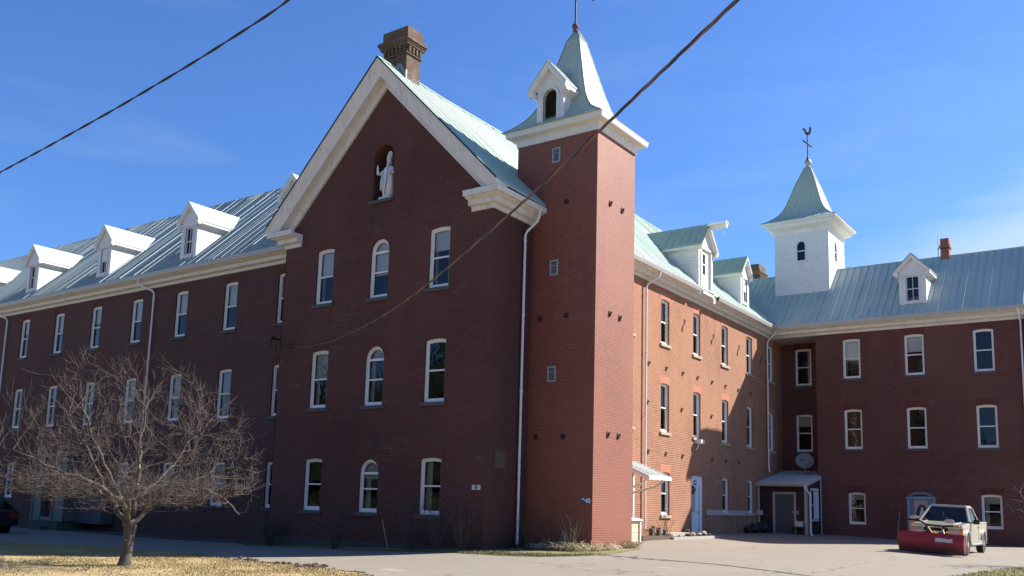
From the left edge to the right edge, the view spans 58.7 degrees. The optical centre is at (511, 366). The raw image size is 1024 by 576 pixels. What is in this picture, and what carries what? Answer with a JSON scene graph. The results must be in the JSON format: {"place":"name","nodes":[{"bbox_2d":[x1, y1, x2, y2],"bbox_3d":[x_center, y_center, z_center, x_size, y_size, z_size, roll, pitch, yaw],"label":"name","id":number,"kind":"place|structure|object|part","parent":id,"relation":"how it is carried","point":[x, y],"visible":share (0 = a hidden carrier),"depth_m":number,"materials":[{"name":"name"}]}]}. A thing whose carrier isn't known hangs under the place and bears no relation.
{"place":"outdoors","nodes":[
{"label":"outdoors","id":0,"kind":"place"},
{"bbox_2d":[11,525,265,544],"bbox_3d":[-18.453,7.274,40.201,24.153,0.152,2.420,-4,-10,35],"label":"soil bed","id":1,"kind":"object","parent":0,"point":[247,542],"visible":0.72,"depth_m":36.84,"materials":[{"name":"brown soil"}]},
{"bbox_2d":[0,0,289,172],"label":"overhead cable","id":2,"kind":"object","parent":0,"point":[187,65],"visible":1,"depth_m":10.82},
{"bbox_2d":[0,541,379,575],"bbox_3d":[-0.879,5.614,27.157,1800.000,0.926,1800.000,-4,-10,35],"label":"ground","id":3,"kind":"structure","parent":0,"point":[25,568],"depth_m":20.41,"materials":[{"name":"beige plant"}]},
{"bbox_2d":[0,343,272,566],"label":"apple tree","id":4,"kind":"object","parent":3,"relation":"on","point":[129,518],"visible":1,"depth_m":20.80,"materials":[{"name":"brown plant"}]},
{"bbox_2d":[0,0,1023,550],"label":"monastery building","id":5,"kind":"structure","parent":3,"relation":"on","point":[564,340],"depth_m":36.85,"materials":[{"name":"brick"}]},
{"bbox_2d":[3,457,15,499],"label":"window","id":6,"kind":"structure","parent":5,"relation":"in","point":[8,497],"depth_m":47.35,"materials":[{"name":"white glass"}]},
{"bbox_2d":[8,383,23,430],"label":"window","id":7,"kind":"structure","parent":5,"relation":"in","point":[19,386],"depth_m":47.96,"materials":[{"name":"white glass"}]},
{"bbox_2d":[15,313,31,360],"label":"window","id":8,"kind":"structure","parent":5,"relation":"in","point":[26,316],"depth_m":48.52,"materials":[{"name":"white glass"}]},
{"bbox_2d":[43,379,58,428],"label":"window","id":9,"kind":"structure","parent":5,"relation":"in","point":[50,382],"depth_m":46.01,"materials":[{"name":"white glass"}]},
{"bbox_2d":[49,307,65,355],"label":"window","id":10,"kind":"structure","parent":5,"relation":"in","point":[62,310],"depth_m":46.55,"materials":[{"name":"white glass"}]},
{"bbox_2d":[78,375,96,427],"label":"window","id":11,"kind":"structure","parent":5,"relation":"in","point":[86,377],"depth_m":44.00,"materials":[{"name":"white glass"}]},
{"bbox_2d":[86,299,103,351],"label":"window","id":12,"kind":"structure","parent":5,"relation":"in","point":[100,302],"depth_m":44.57,"materials":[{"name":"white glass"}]},
{"bbox_2d":[116,455,129,504],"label":"window","id":13,"kind":"structure","parent":5,"relation":"in","point":[124,456],"depth_m":41.49,"materials":[{"name":"white glass"}]},
{"bbox_2d":[119,371,137,425],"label":"window","id":14,"kind":"structure","parent":5,"relation":"in","point":[130,374],"depth_m":42.01,"materials":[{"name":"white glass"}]},
{"bbox_2d":[126,292,144,345],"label":"window","id":15,"kind":"structure","parent":5,"relation":"in","point":[140,296],"depth_m":42.56,"materials":[{"name":"white glass"}]},
{"bbox_2d":[157,455,175,506],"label":"window","id":16,"kind":"structure","parent":5,"relation":"in","point":[165,456],"depth_m":39.50,"materials":[{"name":"white glass"}]},
{"bbox_2d":[164,366,182,423],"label":"window","id":17,"kind":"structure","parent":5,"relation":"in","point":[178,378],"depth_m":40.04,"materials":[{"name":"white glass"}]},
{"bbox_2d":[170,283,189,339],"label":"window","id":18,"kind":"structure","parent":5,"relation":"in","point":[184,287],"depth_m":40.58,"materials":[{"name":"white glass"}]},
{"bbox_2d":[205,454,226,508],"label":"window","id":19,"kind":"structure","parent":5,"relation":"in","point":[220,457],"depth_m":37.31,"materials":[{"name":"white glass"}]},
{"bbox_2d":[212,361,233,421],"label":"window","id":20,"kind":"structure","parent":5,"relation":"in","point":[228,366],"depth_m":38.07,"materials":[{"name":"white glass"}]},
{"bbox_2d":[219,274,239,333],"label":"window","id":21,"kind":"structure","parent":5,"relation":"in","point":[233,287],"depth_m":38.59,"materials":[{"name":"white glass"}]},
{"bbox_2d":[260,454,272,510],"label":"window","id":22,"kind":"structure","parent":5,"relation":"in","point":[268,457],"depth_m":35.55,"materials":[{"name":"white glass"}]},
{"bbox_2d":[266,356,279,418],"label":"window","id":23,"kind":"structure","parent":5,"relation":"in","point":[275,360],"depth_m":36.11,"materials":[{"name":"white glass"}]},
{"bbox_2d":[272,265,285,326],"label":"window","id":24,"kind":"structure","parent":5,"relation":"in","point":[281,269],"depth_m":36.66,"materials":[{"name":"white glass"}]},
{"bbox_2d":[270,336,292,350],"bbox_3d":[-8.863,-0.984,34.671,0.536,0.797,3.120,5,-9,-24],"label":"service bracket","id":25,"kind":"object","parent":5,"relation":"attached to","point":[273,337],"visible":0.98,"depth_m":35.61,"materials":[{"name":"metal"}]},
{"bbox_2d":[290,0,739,347],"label":"overhead cable","id":26,"kind":"object","parent":25,"relation":"attached to","point":[682,51],"visible":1,"depth_m":8.61,"materials":[{"name":"black rubber"}]},
{"bbox_2d":[298,450,324,513],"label":"window","id":27,"kind":"structure","parent":5,"relation":"in","point":[308,454],"depth_m":32.00,"materials":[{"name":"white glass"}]},
{"bbox_2d":[305,341,330,411],"bbox_3d":[-6.811,0.366,32.476,1.080,2.490,0.388,-4,-10,35],"label":"window","id":28,"kind":"structure","parent":5,"relation":"in","point":[321,357],"depth_m":32.63,"materials":[{"name":"white glass"}]},
{"bbox_2d":[311,239,336,308],"bbox_3d":[-6.705,-3.342,33.028,1.080,2.470,0.388,-4,-10,35],"label":"window","id":29,"kind":"structure","parent":5,"relation":"in","point":[327,256],"depth_m":33.18,"materials":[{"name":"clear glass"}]},
{"bbox_2d":[354,452,382,515],"bbox_3d":[-4.713,3.899,30.365,1.360,2.120,0.388,-4,-10,35],"label":"window","id":30,"kind":"structure","parent":5,"relation":"in","point":[374,465],"depth_m":30.51,"materials":[{"name":"clear glass"}]},
{"bbox_2d":[359,339,388,409],"bbox_3d":[-4.608,0.251,30.908,1.350,2.400,0.388,-4,-10,35],"label":"window","id":31,"kind":"structure","parent":5,"relation":"in","point":[379,353],"depth_m":31.05,"materials":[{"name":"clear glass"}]},
{"bbox_2d":[365,232,393,302],"bbox_3d":[-4.528,-3.458,31.424,1.350,2.450,0.300,-4,-10,35],"label":"window","id":32,"kind":"structure","parent":5,"relation":"in","point":[381,263],"depth_m":31.58,"materials":[{"name":"white glass"}]},
{"bbox_2d":[377,151,393,198],"bbox_3d":[-4.383,-6.650,31.963,0.862,1.720,0.457,-4,-10,35],"label":"bishop statue","id":33,"kind":"object","parent":5,"relation":"in","point":[387,175],"visible":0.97,"depth_m":31.78,"materials":[{"name":"stone"}]},
{"bbox_2d":[414,448,443,518],"bbox_3d":[-2.524,3.687,28.823,1.080,2.210,0.388,-4,-10,35],"label":"window","id":34,"kind":"structure","parent":5,"relation":"in","point":[430,455],"depth_m":28.99,"materials":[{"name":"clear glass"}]},
{"bbox_2d":[419,328,448,405],"bbox_3d":[-2.420,0.029,29.368,1.080,2.490,0.388,-4,-10,35],"label":"window","id":35,"kind":"structure","parent":5,"relation":"in","point":[435,333],"depth_m":29.45,"materials":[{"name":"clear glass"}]},
{"bbox_2d":[424,215,452,292],"bbox_3d":[-2.314,-3.679,29.920,1.080,2.470,0.388,-4,-10,35],"label":"window","id":36,"kind":"structure","parent":5,"relation":"in","point":[442,243],"depth_m":30.06,"materials":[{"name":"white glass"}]},
{"bbox_2d":[472,485,480,489],"bbox_3d":[-1.090,3.656,27.627,0.320,0.150,0.022,-4,-10,35],"label":"letter sign","id":37,"kind":"object","parent":5,"relation":"attached to","point":[475,487],"visible":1,"depth_m":27.61,"materials":[{"name":"white metal"}]},
{"bbox_2d":[582,498,590,503],"bbox_3d":[2.276,4.101,27.868,0.330,0.180,0.022,-4,-10,35],"label":"house number sign","id":38,"kind":"object","parent":5,"relation":"attached to","point":[586,500],"visible":1,"depth_m":27.85,"materials":[{"name":"blue metal"}]},
{"bbox_2d":[660,291,671,348],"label":"window","id":39,"kind":"structure","parent":5,"relation":"in","point":[664,296],"depth_m":38.61,"materials":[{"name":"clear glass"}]},
{"bbox_2d":[660,375,671,435],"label":"window","id":40,"kind":"structure","parent":5,"relation":"in","point":[663,379],"depth_m":38.09,"materials":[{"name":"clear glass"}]},
{"bbox_2d":[660,464,671,517],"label":"window","id":41,"kind":"structure","parent":5,"relation":"in","point":[664,468],"depth_m":37.61,"materials":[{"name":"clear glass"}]},
{"bbox_2d":[692,476,701,532],"bbox_3d":[8.065,6.054,39.872,0.115,2.560,1.240,-4,-10,35],"label":"door","id":42,"kind":"structure","parent":5,"relation":"in","point":[697,496],"depth_m":39.97,"materials":[{"name":"white wood"}]},
{"bbox_2d":[692,305,702,359],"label":"window","id":43,"kind":"structure","parent":5,"relation":"in","point":[696,310],"depth_m":41.19,"materials":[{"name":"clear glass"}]},
{"bbox_2d":[692,384,702,439],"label":"window","id":44,"kind":"structure","parent":5,"relation":"in","point":[696,388],"depth_m":40.66,"materials":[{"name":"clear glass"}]},
{"bbox_2d":[721,318,729,368],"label":"window","id":45,"kind":"structure","parent":5,"relation":"in","point":[723,322],"depth_m":43.74,"materials":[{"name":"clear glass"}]},
{"bbox_2d":[721,393,730,445],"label":"window","id":46,"kind":"structure","parent":5,"relation":"in","point":[724,396],"depth_m":43.22,"materials":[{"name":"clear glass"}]},
{"bbox_2d":[722,471,730,515],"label":"window","id":47,"kind":"structure","parent":5,"relation":"in","point":[725,475],"depth_m":42.73,"materials":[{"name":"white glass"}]},
{"bbox_2d":[745,329,753,377],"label":"window","id":48,"kind":"structure","parent":5,"relation":"in","point":[748,333],"depth_m":46.29,"materials":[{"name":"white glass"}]},
{"bbox_2d":[746,400,754,449],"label":"window","id":49,"kind":"structure","parent":5,"relation":"in","point":[749,404],"depth_m":45.73,"materials":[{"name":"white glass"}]},
{"bbox_2d":[747,474,755,515],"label":"window","id":50,"kind":"structure","parent":5,"relation":"in","point":[749,476],"depth_m":45.23,"materials":[{"name":"white glass"}]},
{"bbox_2d":[767,339,774,384],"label":"window","id":51,"kind":"structure","parent":5,"relation":"in","point":[770,343],"depth_m":48.77,"materials":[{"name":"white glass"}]},
{"bbox_2d":[769,406,775,453],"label":"window","id":52,"kind":"structure","parent":5,"relation":"in","point":[771,409],"depth_m":48.25,"materials":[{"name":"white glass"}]},
{"bbox_2d":[793,343,812,387],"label":"window","id":53,"kind":"structure","parent":5,"relation":"in","point":[805,346],"depth_m":49.35,"materials":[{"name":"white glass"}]},
{"bbox_2d":[794,409,814,453],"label":"window","id":54,"kind":"structure","parent":5,"relation":"in","point":[804,416],"depth_m":48.89,"materials":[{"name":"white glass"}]},
{"bbox_2d":[795,453,813,474],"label":"satellite dish","id":55,"kind":"object","parent":5,"relation":"on","point":[804,460],"visible":0.99,"depth_m":46.98,"materials":[{"name":"grey metal"}]},
{"bbox_2d":[840,332,862,380],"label":"window","id":56,"kind":"structure","parent":5,"relation":"in","point":[851,347],"depth_m":46.22,"materials":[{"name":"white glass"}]},
{"bbox_2d":[842,403,864,451],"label":"window","id":57,"kind":"structure","parent":5,"relation":"in","point":[854,407],"depth_m":45.59,"materials":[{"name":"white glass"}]},
{"bbox_2d":[846,486,866,524],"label":"window","id":58,"kind":"structure","parent":5,"relation":"in","point":[860,491],"depth_m":45.05,"materials":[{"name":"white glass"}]},
{"bbox_2d":[901,327,926,377],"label":"window","id":59,"kind":"structure","parent":5,"relation":"in","point":[914,342],"depth_m":44.49,"materials":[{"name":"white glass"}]},
{"bbox_2d":[904,400,929,450],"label":"window","id":60,"kind":"structure","parent":5,"relation":"in","point":[916,405],"depth_m":43.89,"materials":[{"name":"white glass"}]},
{"bbox_2d":[906,492,935,530],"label":"door","id":61,"kind":"structure","parent":5,"relation":"in","point":[916,505],"depth_m":43.36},
{"bbox_2d":[970,321,996,373],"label":"window","id":62,"kind":"structure","parent":5,"relation":"in","point":[982,327],"depth_m":42.64,"materials":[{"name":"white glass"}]},
{"bbox_2d":[973,398,1000,450],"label":"window","id":63,"kind":"structure","parent":5,"relation":"in","point":[982,402],"depth_m":42.11,"materials":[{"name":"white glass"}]},
{"bbox_2d":[978,488,1003,529],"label":"window","id":64,"kind":"structure","parent":5,"relation":"in","point":[988,495],"depth_m":41.66,"materials":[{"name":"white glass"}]},
{"bbox_2d":[257,545,640,556],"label":"grass verge","id":65,"kind":"object","parent":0,"point":[553,551],"depth_m":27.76,"materials":[{"name":"plant"}]},
{"bbox_2d":[257,507,286,545],"bbox_3d":[-8.563,5.633,32.126,1.433,1.456,1.324,-4,-10,35],"label":"bare shrub","id":66,"kind":"object","parent":65,"relation":"on","point":[268,533],"visible":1,"depth_m":31.95,"materials":[{"name":"brown plant"}]},
{"bbox_2d":[322,499,353,548],"bbox_3d":[-5.710,5.178,29.915,1.560,1.694,1.078,-7,-12,44],"label":"bare shrub","id":67,"kind":"object","parent":65,"relation":"on","point":[333,540],"visible":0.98,"depth_m":29.72,"materials":[{"name":"brown plant"}]},
{"bbox_2d":[386,493,433,550],"bbox_3d":[-3.123,4.766,28.015,1.894,1.902,1.338,-4,-10,35],"label":"bare shrub","id":68,"kind":"object","parent":65,"relation":"on","point":[405,530],"visible":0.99,"depth_m":28.02,"materials":[{"name":"brown plant"}]},
{"bbox_2d":[418,480,456,549],"bbox_3d":[-2.162,4.477,27.514,1.509,2.268,1.484,-4,-10,35],"label":"bare shrub","id":69,"kind":"object","parent":65,"relation":"on","point":[436,545],"visible":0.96,"depth_m":27.51,"materials":[{"name":"brown plant"}]},
{"bbox_2d":[443,483,485,550],"bbox_3d":[-1.509,4.521,27.225,1.187,2.056,1.190,-4,-10,35],"label":"bare shrub","id":70,"kind":"object","parent":65,"relation":"on","point":[461,533],"visible":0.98,"depth_m":27.01,"materials":[{"name":"brown plant"}]},
{"bbox_2d":[516,512,545,549],"bbox_3d":[0.552,5.039,27.882,1.074,1.214,0.753,0,-9,11],"label":"bare shrub","id":71,"kind":"object","parent":65,"relation":"on","point":[524,535],"visible":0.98,"depth_m":27.84,"materials":[{"name":"brown plant"}]},
{"bbox_2d":[560,515,581,550],"bbox_3d":[1.762,4.984,27.354,0.584,1.208,0.894,2,-8,-3],"label":"dead plant","id":72,"kind":"object","parent":65,"relation":"on","point":[573,540],"visible":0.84,"depth_m":27.33,"materials":[{"name":"plant"}]},
{"bbox_2d":[533,538,643,551],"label":"dry leaf litter","id":73,"kind":"object","parent":65,"relation":"on","point":[598,547],"visible":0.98,"depth_m":27.43,"materials":[{"name":"plant"}]},
{"bbox_2d":[0,527,1023,575],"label":"driveway","id":74,"kind":"structure","parent":0,"point":[822,555],"depth_m":25.51,"materials":[{"name":"concrete"}]},
{"bbox_2d":[0,497,18,532],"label":"parked car","id":75,"kind":"object","parent":74,"relation":"on","point":[9,514],"visible":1,"depth_m":37.95,"materials":[{"name":"paint"}]},
{"bbox_2d":[233,556,335,568],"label":"mud clods","id":76,"kind":"object","parent":74,"relation":"on","point":[324,566],"visible":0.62,"depth_m":21.83,"materials":[{"name":"soil"}]},
{"bbox_2d":[632,517,642,541],"bbox_3d":[3.678,5.619,31.237,1.060,1.070,1.440,-4,-10,35],"label":"wooden bin","id":77,"kind":"object","parent":74,"relation":"on","point":[636,527],"visible":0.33,"depth_m":31.34,"materials":[{"name":"beige wood"}]},
{"bbox_2d":[641,532,720,540],"bbox_3d":[6.112,6.723,35.430,1.610,0.460,6.900,-4,-10,35],"label":"concrete slab","id":78,"kind":"object","parent":74,"relation":"on","point":[655,537],"visible":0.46,"depth_m":34.77,"materials":[{"name":"concrete"}]},
{"bbox_2d":[649,528,653,535],"bbox_3d":[5.349,6.362,34.921,0.191,0.341,0.181,-4,-10,35],"label":"log stump","id":79,"kind":"object","parent":78,"relation":"on","point":[651,531],"visible":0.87,"depth_m":34.86,"materials":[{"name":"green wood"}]},
{"bbox_2d":[656,529,660,535],"bbox_3d":[5.679,6.446,35.291,0.170,0.301,0.161,-4,-10,35],"label":"log stump","id":80,"kind":"object","parent":78,"relation":"on","point":[658,532],"visible":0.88,"depth_m":35.24,"materials":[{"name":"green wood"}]},
{"bbox_2d":[661,502,674,532],"bbox_3d":[6.137,6.030,36.126,0.622,1.502,0.644,8,-11,-38],"label":"bare shrub","id":81,"kind":"object","parent":78,"relation":"on","point":[666,521],"visible":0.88,"depth_m":36.12,"materials":[{"name":"brown plant"}]},
{"bbox_2d":[607,555,809,575],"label":"tar seam","id":82,"kind":"object","parent":74,"relation":"on","point":[718,564],"visible":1,"depth_m":22.73,"materials":[{"name":"asphalt"}]},
{"bbox_2d":[707,509,716,527],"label":"picket edging","id":83,"kind":"object","parent":74,"relation":"on","point":[712,511],"visible":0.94,"depth_m":40.63,"materials":[{"name":"white plastic"}]},
{"bbox_2d":[717,510,733,532],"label":"picket edging","id":84,"kind":"object","parent":74,"relation":"on","point":[718,511],"visible":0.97,"depth_m":41.67,"materials":[{"name":"white plastic"}]},
{"bbox_2d":[735,510,742,532],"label":"picket edging","id":85,"kind":"object","parent":74,"relation":"on","point":[741,513],"visible":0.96,"depth_m":42.85,"materials":[{"name":"white plastic"}]},
{"bbox_2d":[743,510,751,532],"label":"picket edging","id":86,"kind":"object","parent":74,"relation":"on","point":[745,514],"visible":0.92,"depth_m":43.65,"materials":[{"name":"white plastic"}]},
{"bbox_2d":[743,527,751,532],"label":"rubbish bag","id":87,"kind":"object","parent":74,"relation":"on","point":[747,529],"visible":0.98,"depth_m":43.18,"materials":[{"name":"black plastic"}]},
{"bbox_2d":[749,523,760,532],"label":"rubbish bag","id":88,"kind":"object","parent":74,"relation":"on","point":[755,527],"visible":0.81,"depth_m":43.72,"materials":[{"name":"black plastic"}]},
{"bbox_2d":[757,522,770,532],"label":"rubbish bag","id":89,"kind":"object","parent":74,"relation":"on","point":[765,527],"visible":0.71,"depth_m":44.27,"materials":[{"name":"black plastic"}]},
{"bbox_2d":[790,526,805,534],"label":"porch bench","id":90,"kind":"object","parent":74,"relation":"on","point":[792,529],"visible":0.79,"depth_m":44.30,"materials":[{"name":"wood"}]},
{"bbox_2d":[795,521,803,526],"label":"cardboard box","id":91,"kind":"object","parent":90,"relation":"on","point":[799,524],"visible":1,"depth_m":44.27,"materials":[{"name":"white cardboard"}]},
{"bbox_2d":[898,504,986,555],"bbox_3d":[15.175,5.621,31.723,2.147,1.630,5.333,-2,-9,37],"label":"pickup truck","id":92,"kind":"object","parent":74,"relation":"on","point":[959,530],"visible":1,"depth_m":30.37,"materials":[{"name":"paint"}]},
{"label":"door","id":93,"kind":"part","parent":92,"relation":"part of","materials":[{"name":"paint"}]},
{"bbox_2d":[0,0,1023,276],"label":"sky","id":94,"kind":"structure","parent":0,"point":[913,110],"materials":[{"name":"blue"}]},
{"bbox_2d":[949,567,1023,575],"bbox_3d":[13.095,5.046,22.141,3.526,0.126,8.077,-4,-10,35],"label":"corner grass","id":95,"kind":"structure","parent":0,"point":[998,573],"depth_m":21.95,"materials":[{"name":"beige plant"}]},
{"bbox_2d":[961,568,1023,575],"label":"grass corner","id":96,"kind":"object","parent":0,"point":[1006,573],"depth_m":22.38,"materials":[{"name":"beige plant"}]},
{"bbox_2d":[1002,480,1023,521],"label":"apple tree","id":97,"kind":"object","parent":96,"relation":"on","point":[1017,500],"visible":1,"depth_m":25.96,"materials":[{"name":"brown plant"}]}
]}

